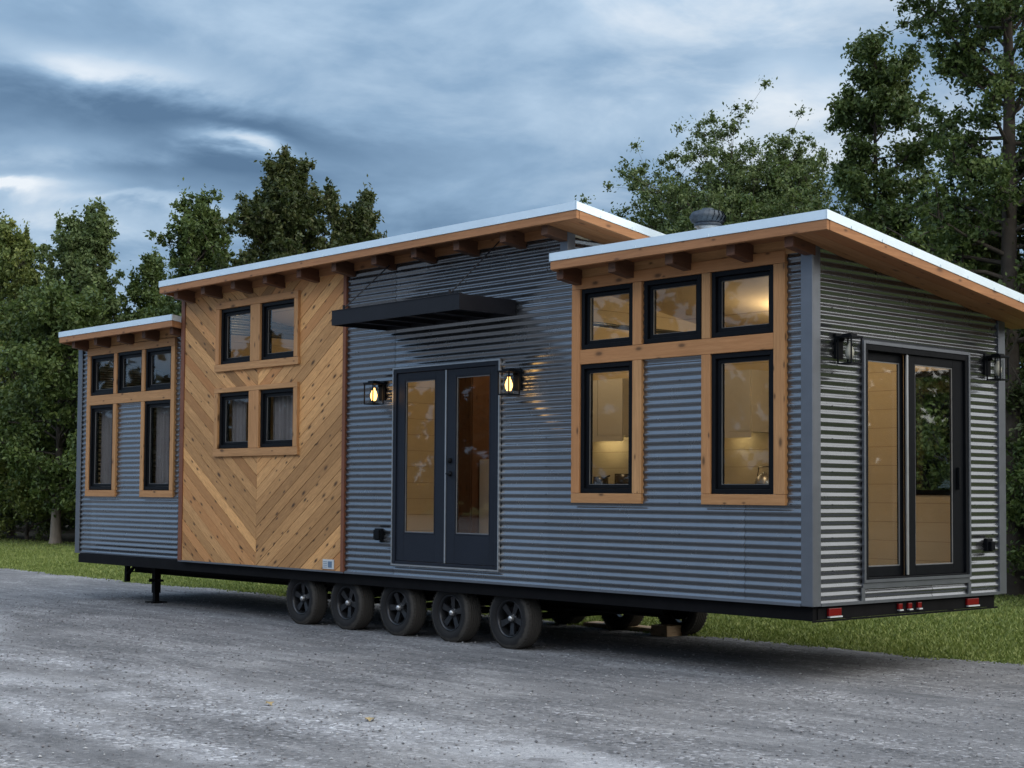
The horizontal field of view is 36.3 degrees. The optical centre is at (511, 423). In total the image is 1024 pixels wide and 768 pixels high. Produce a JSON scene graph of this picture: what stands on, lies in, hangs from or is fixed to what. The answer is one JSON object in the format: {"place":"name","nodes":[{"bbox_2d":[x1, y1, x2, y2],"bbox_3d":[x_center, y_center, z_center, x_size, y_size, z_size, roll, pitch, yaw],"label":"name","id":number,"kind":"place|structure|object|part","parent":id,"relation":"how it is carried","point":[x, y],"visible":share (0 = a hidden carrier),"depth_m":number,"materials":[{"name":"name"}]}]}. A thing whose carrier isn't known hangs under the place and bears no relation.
{"place":"outdoors","nodes":[
{"label":"outdoors","id":0,"kind":"place"},
{"bbox_2d":[479,459,488,533],"bbox_3d":[-0.014,1.014,18.181,0.540,1.180,0.510,3,-3,-42],"label":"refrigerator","id":1,"kind":"object","parent":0,"point":[484,499],"visible":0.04,"depth_m":18.13,"materials":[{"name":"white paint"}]},
{"bbox_2d":[0,568,1023,767],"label":"gravel lot","id":2,"kind":"structure","parent":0,"point":[26,584],"depth_m":11.89,"materials":[{"name":"grey gravel"}]},
{"bbox_2d":[58,201,1023,648],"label":"tiny house","id":3,"kind":"structure","parent":2,"relation":"on","point":[292,423],"depth_m":15.24,"materials":[{"name":"metal"}]},
{"bbox_2d":[89,404,112,489],"bbox_3d":[-5.743,0.342,22.162,0.173,1.196,0.691,3,-3,-42],"label":"window","id":4,"kind":"structure","parent":3,"relation":"in","point":[107,410],"depth_m":22.32,"materials":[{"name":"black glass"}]},
{"bbox_2d":[91,354,113,395],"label":"window","id":5,"kind":"structure","parent":3,"relation":"in","point":[96,360],"depth_m":22.36,"materials":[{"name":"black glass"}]},
{"bbox_2d":[118,350,141,393],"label":"window","id":6,"kind":"structure","parent":3,"relation":"in","point":[122,357],"depth_m":21.77,"materials":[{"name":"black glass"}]},
{"bbox_2d":[144,400,169,489],"bbox_3d":[-4.683,0.297,20.981,0.173,1.196,0.706,3,-3,-42],"label":"window","id":7,"kind":"structure","parent":3,"relation":"in","point":[163,406],"depth_m":21.14,"materials":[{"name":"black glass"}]},
{"bbox_2d":[146,346,170,390],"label":"window","id":8,"kind":"structure","parent":3,"relation":"in","point":[150,353],"depth_m":21.18,"materials":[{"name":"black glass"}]},
{"bbox_2d":[219,391,248,448],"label":"window","id":9,"kind":"structure","parent":3,"relation":"in","point":[239,399],"depth_m":19.40,"materials":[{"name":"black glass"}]},
{"bbox_2d":[221,305,250,364],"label":"window","id":10,"kind":"structure","parent":3,"relation":"in","point":[226,358],"depth_m":19.45,"materials":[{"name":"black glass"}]},
{"bbox_2d":[260,388,292,446],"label":"window","id":11,"kind":"structure","parent":3,"relation":"in","point":[283,398],"depth_m":18.69,"materials":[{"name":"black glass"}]},
{"bbox_2d":[261,299,293,359],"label":"window","id":12,"kind":"structure","parent":3,"relation":"in","point":[266,351],"depth_m":18.76,"materials":[{"name":"black metal"}]},
{"bbox_2d":[396,370,446,562],"bbox_3d":[-0.942,0.457,16.461,0.052,1.997,0.834,3,-3,-42],"label":"door","id":13,"kind":"structure","parent":3,"relation":"in","point":[410,545],"depth_m":16.37,"materials":[{"name":"blue paint"}]},
{"bbox_2d":[445,366,495,565],"bbox_3d":[-0.428,0.433,15.843,0.113,1.997,0.777,3,-3,-42],"label":"door","id":14,"kind":"structure","parent":3,"relation":"in","point":[461,548],"depth_m":15.95,"materials":[{"name":"blue paint"}]},
{"bbox_2d":[458,376,489,532],"bbox_3d":[-0.197,0.500,18.683,1.100,2.250,0.410,3,-3,-42],"label":"cupboard","id":15,"kind":"object","parent":3,"relation":"on","point":[473,434],"visible":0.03,"depth_m":18.25,"materials":[{"name":"brown wood"}]},
{"bbox_3d":[-0.269,0.480,18.355,0.535,2.180,0.018,3,-3,-42],"label":"door","id":16,"kind":"part","parent":15,"relation":"part of","materials":[{"name":"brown wood"}]},
{"bbox_2d":[580,361,631,492],"bbox_3d":[0.914,0.046,14.453,0.120,1.203,0.676,3,-3,-42],"label":"window","id":17,"kind":"structure","parent":3,"relation":"in","point":[587,370],"depth_m":14.62,"materials":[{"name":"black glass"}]},
{"bbox_2d":[581,283,632,349],"bbox_3d":[0.922,-0.981,14.498,0.120,0.568,0.671,3,-3,-42],"label":"window","id":18,"kind":"structure","parent":3,"relation":"in","point":[588,295],"depth_m":14.56,"materials":[{"name":"black metal"}]},
{"bbox_2d":[593,378,628,441],"bbox_3d":[1.115,-0.137,18.103,0.355,0.710,0.800,3,-3,-42],"label":"wall cabinet","id":19,"kind":"object","parent":3,"relation":"attached to","point":[610,409],"depth_m":17.83,"materials":[{"name":"white paint"}]},
{"bbox_2d":[593,380,597,435],"bbox_3d":[0.856,-0.167,18.141,0.018,0.640,0.392,3,-3,-42],"label":"cabinet door","id":20,"kind":"structure","parent":19,"relation":"in","point":[595,383],"depth_m":18.01,"materials":[{"name":"white paint"}]},
{"bbox_2d":[598,379,622,435],"bbox_3d":[1.123,-0.179,17.844,0.018,0.640,0.392,3,-3,-42],"label":"cabinet door","id":21,"kind":"structure","parent":19,"relation":"in","point":[610,392],"depth_m":17.83,"materials":[{"name":"white paint"}]},
{"bbox_2d":[644,274,701,343],"bbox_3d":[1.462,-1.004,13.897,0.120,0.568,0.676,3,-3,-42],"label":"window","id":22,"kind":"structure","parent":3,"relation":"in","point":[650,287],"depth_m":13.93,"materials":[{"name":"black metal"}]},
{"bbox_2d":[592,488,775,494],"bbox_3d":[1.812,1.135,17.067,0.600,0.865,3.460,3,-3,-42],"label":"kitchen counter","id":23,"kind":"object","parent":3,"relation":"on","point":[633,493],"depth_m":17.38,"materials":[{"name":"white paint"}]},
{"bbox_2d":[755,466,768,483],"bbox_3d":[2.599,0.554,16.115,0.200,0.218,0.200,3,-3,-42],"label":"kettle","id":24,"kind":"object","parent":23,"relation":"on","point":[762,478],"visible":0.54,"depth_m":16.05,"materials":[{"name":"metal"}]},
{"bbox_2d":[712,265,772,337],"bbox_3d":[1.998,-1.027,13.300,0.120,0.568,0.681,3,-3,-42],"label":"window","id":25,"kind":"structure","parent":3,"relation":"in","point":[719,279],"depth_m":13.36,"materials":[{"name":"black metal"}]},
{"bbox_2d":[712,349,772,493],"bbox_3d":[1.990,0.000,13.254,0.120,1.203,0.681,3,-3,-42],"label":"window","id":26,"kind":"structure","parent":3,"relation":"in","point":[719,361],"depth_m":13.42,"materials":[{"name":"black metal"}]},
{"bbox_2d":[725,369,768,437],"bbox_3d":[2.434,-0.194,16.634,0.355,0.710,0.550,3,-3,-42],"label":"wall cabinet","id":27,"kind":"object","parent":3,"relation":"attached to","point":[746,403],"depth_m":16.43,"materials":[{"name":"white paint"}]},
{"bbox_2d":[725,370,750,431],"bbox_3d":[2.309,-0.230,16.523,0.018,0.640,0.542,3,-3,-42],"label":"cabinet door","id":28,"kind":"structure","parent":27,"relation":"in","point":[737,383],"depth_m":16.44,"materials":[{"name":"white paint"}]},
{"bbox_2d":[868,351,903,576],"bbox_3d":[3.173,0.353,13.428,0.613,1.916,0.035,3,-3,-42],"label":"sliding door","id":29,"kind":"structure","parent":3,"relation":"in","point":[897,569],"depth_m":13.58,"materials":[{"name":"black metal"}]},
{"bbox_2d":[915,370,949,494],"bbox_3d":[4.102,0.094,15.102,0.115,1.200,0.640,3,-3,-42],"label":"window","id":30,"kind":"structure","parent":3,"relation":"in","point":[936,373],"depth_m":15.11,"materials":[{"name":"black metal"}]},
{"bbox_2d":[903,355,963,574],"bbox_3d":[3.751,0.377,13.868,0.910,1.916,0.069,3,-3,-42],"label":"sliding door","id":31,"kind":"structure","parent":3,"relation":"in","point":[956,564],"depth_m":13.92,"materials":[{"name":"grey metal"}]},
{"bbox_2d":[583,621,650,631],"bbox_3d":[1.339,2.336,17.906,0.240,0.045,1.250,3,-3,-42],"label":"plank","id":32,"kind":"object","parent":2,"relation":"on","point":[601,624],"visible":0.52,"depth_m":17.87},
{"bbox_2d":[651,624,681,636],"bbox_3d":[1.690,2.268,17.128,0.240,0.115,0.240,3,-3,-42],"label":"wood block","id":33,"kind":"object","parent":2,"relation":"on","point":[666,630],"depth_m":17.05,"materials":[{"name":"brown wood"}]},
{"bbox_2d":[0,525,1023,665],"bbox_3d":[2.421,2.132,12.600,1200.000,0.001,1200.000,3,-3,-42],"label":"lawn","id":34,"kind":"structure","parent":0,"point":[68,536],"depth_m":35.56,"materials":[{"name":"plant"}]},
{"bbox_2d":[0,209,71,535],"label":"sweetgum tree","id":35,"kind":"object","parent":34,"relation":"on","point":[18,268],"visible":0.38,"depth_m":52.48,"materials":[{"name":"green plant"}]},
{"bbox_2d":[0,462,72,535],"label":"shrub","id":36,"kind":"object","parent":34,"relation":"on","point":[11,515],"visible":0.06,"depth_m":51.21,"materials":[{"name":"plant"}]},
{"bbox_2d":[0,377,75,539],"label":"shrub","id":37,"kind":"object","parent":34,"relation":"on","point":[27,508],"visible":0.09,"depth_m":47.41,"materials":[{"name":"green plant"}]},
{"bbox_2d":[53,410,76,526],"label":"shrub","id":38,"kind":"object","parent":34,"relation":"on","point":[70,501],"visible":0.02,"depth_m":43.12,"materials":[{"name":"plant"}]},
{"bbox_2d":[0,277,130,543],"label":"tree","id":39,"kind":"object","parent":34,"relation":"on","point":[37,359],"visible":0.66,"depth_m":44.56,"materials":[{"name":"green plant"}]},
{"bbox_2d":[15,196,137,454],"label":"sweetgum tree","id":40,"kind":"object","parent":34,"relation":"on","point":[81,252],"visible":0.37,"depth_m":49.78,"materials":[{"name":"green plant"}]},
{"bbox_2d":[111,246,174,319],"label":"sweetgum tree","id":41,"kind":"object","parent":34,"relation":"on","point":[150,273],"visible":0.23,"depth_m":54.03,"materials":[{"name":"green plant"}]},
{"bbox_2d":[136,294,176,318],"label":"sweetgum tree","id":42,"kind":"object","parent":34,"relation":"on","point":[161,304],"visible":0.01,"depth_m":49.43,"materials":[{"name":"green plant"}]},
{"bbox_2d":[140,177,242,318],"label":"poplar tree","id":43,"kind":"object","parent":34,"relation":"on","point":[198,235],"visible":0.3,"depth_m":46.56,"materials":[{"name":"green plant"}]},
{"bbox_2d":[211,144,347,270],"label":"poplar tree","id":44,"kind":"object","parent":34,"relation":"on","point":[281,210],"visible":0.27,"depth_m":41.37,"materials":[{"name":"green plant"}]},
{"bbox_2d":[324,174,386,245],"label":"poplar tree","id":45,"kind":"object","parent":34,"relation":"on","point":[357,224],"visible":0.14,"depth_m":42.17,"materials":[{"name":"green plant"}]},
{"bbox_2d":[0,351,1023,531],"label":"woodland","id":46,"kind":"object","parent":34,"relation":"on","point":[69,527],"depth_m":29.87,"materials":[{"name":"green plant"}]},
{"bbox_2d":[575,75,901,234],"bbox_3d":[5.448,-2.491,38.624,7.526,11.752,7.979,3,-3,-42],"label":"oak tree","id":47,"kind":"object","parent":34,"relation":"on","point":[716,195],"visible":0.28,"depth_m":37.78,"materials":[{"name":"green plant"}]},
{"bbox_2d":[724,143,930,242],"bbox_3d":[7.000,-1.697,36.047,6.369,9.946,5.424,2,-3,-25],"label":"oak tree","id":48,"kind":"object","parent":34,"relation":"on","point":[808,192],"visible":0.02,"depth_m":35.47,"materials":[{"name":"green plant"}]},
{"bbox_2d":[804,26,949,460],"bbox_3d":[6.909,-2.240,29.664,3.584,10.452,3.202,1,-3,-13],"label":"maple tree","id":49,"kind":"object","parent":34,"relation":"on","point":[880,84],"visible":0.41,"depth_m":29.29,"materials":[{"name":"green plant"}]},
{"bbox_2d":[868,0,1023,595],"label":"tall tree","id":50,"kind":"object","parent":34,"relation":"on","point":[963,61],"visible":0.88,"depth_m":24.85,"materials":[{"name":"green plant"}]},
{"bbox_2d":[916,187,1023,496],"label":"maple tree","id":51,"kind":"object","parent":34,"relation":"on","point":[928,435],"visible":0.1,"depth_m":25.82,"materials":[{"name":"green plant"}]},
{"bbox_2d":[929,99,1023,489],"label":"maple tree","id":52,"kind":"object","parent":34,"relation":"on","point":[1009,403],"visible":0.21,"depth_m":24.63,"materials":[{"name":"green plant"}]},
{"bbox_2d":[1006,396,1023,583],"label":"shrub","id":53,"kind":"object","parent":34,"relation":"on","point":[1015,510],"visible":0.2,"depth_m":23.79,"materials":[{"name":"green plant"}]},
{"bbox_2d":[0,0,1023,314],"label":"sky","id":54,"kind":"structure","parent":0,"point":[453,112],"materials":[{"name":"blue"}]},
{"bbox_2d":[593,475,609,483],"bbox_3d":[1.060,0.663,17.871,0.173,0.136,0.299,3,-3,-42],"label":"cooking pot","id":55,"kind":"object","parent":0,"point":[600,480],"visible":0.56,"depth_m":17.84,"materials":[{"name":"silver metal"}]},
{"bbox_2d":[615,474,627,483],"bbox_3d":[1.324,0.634,17.533,0.259,0.166,0.383,3,-3,-42],"label":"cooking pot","id":56,"kind":"object","parent":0,"point":[621,478],"visible":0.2,"depth_m":17.46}
]}

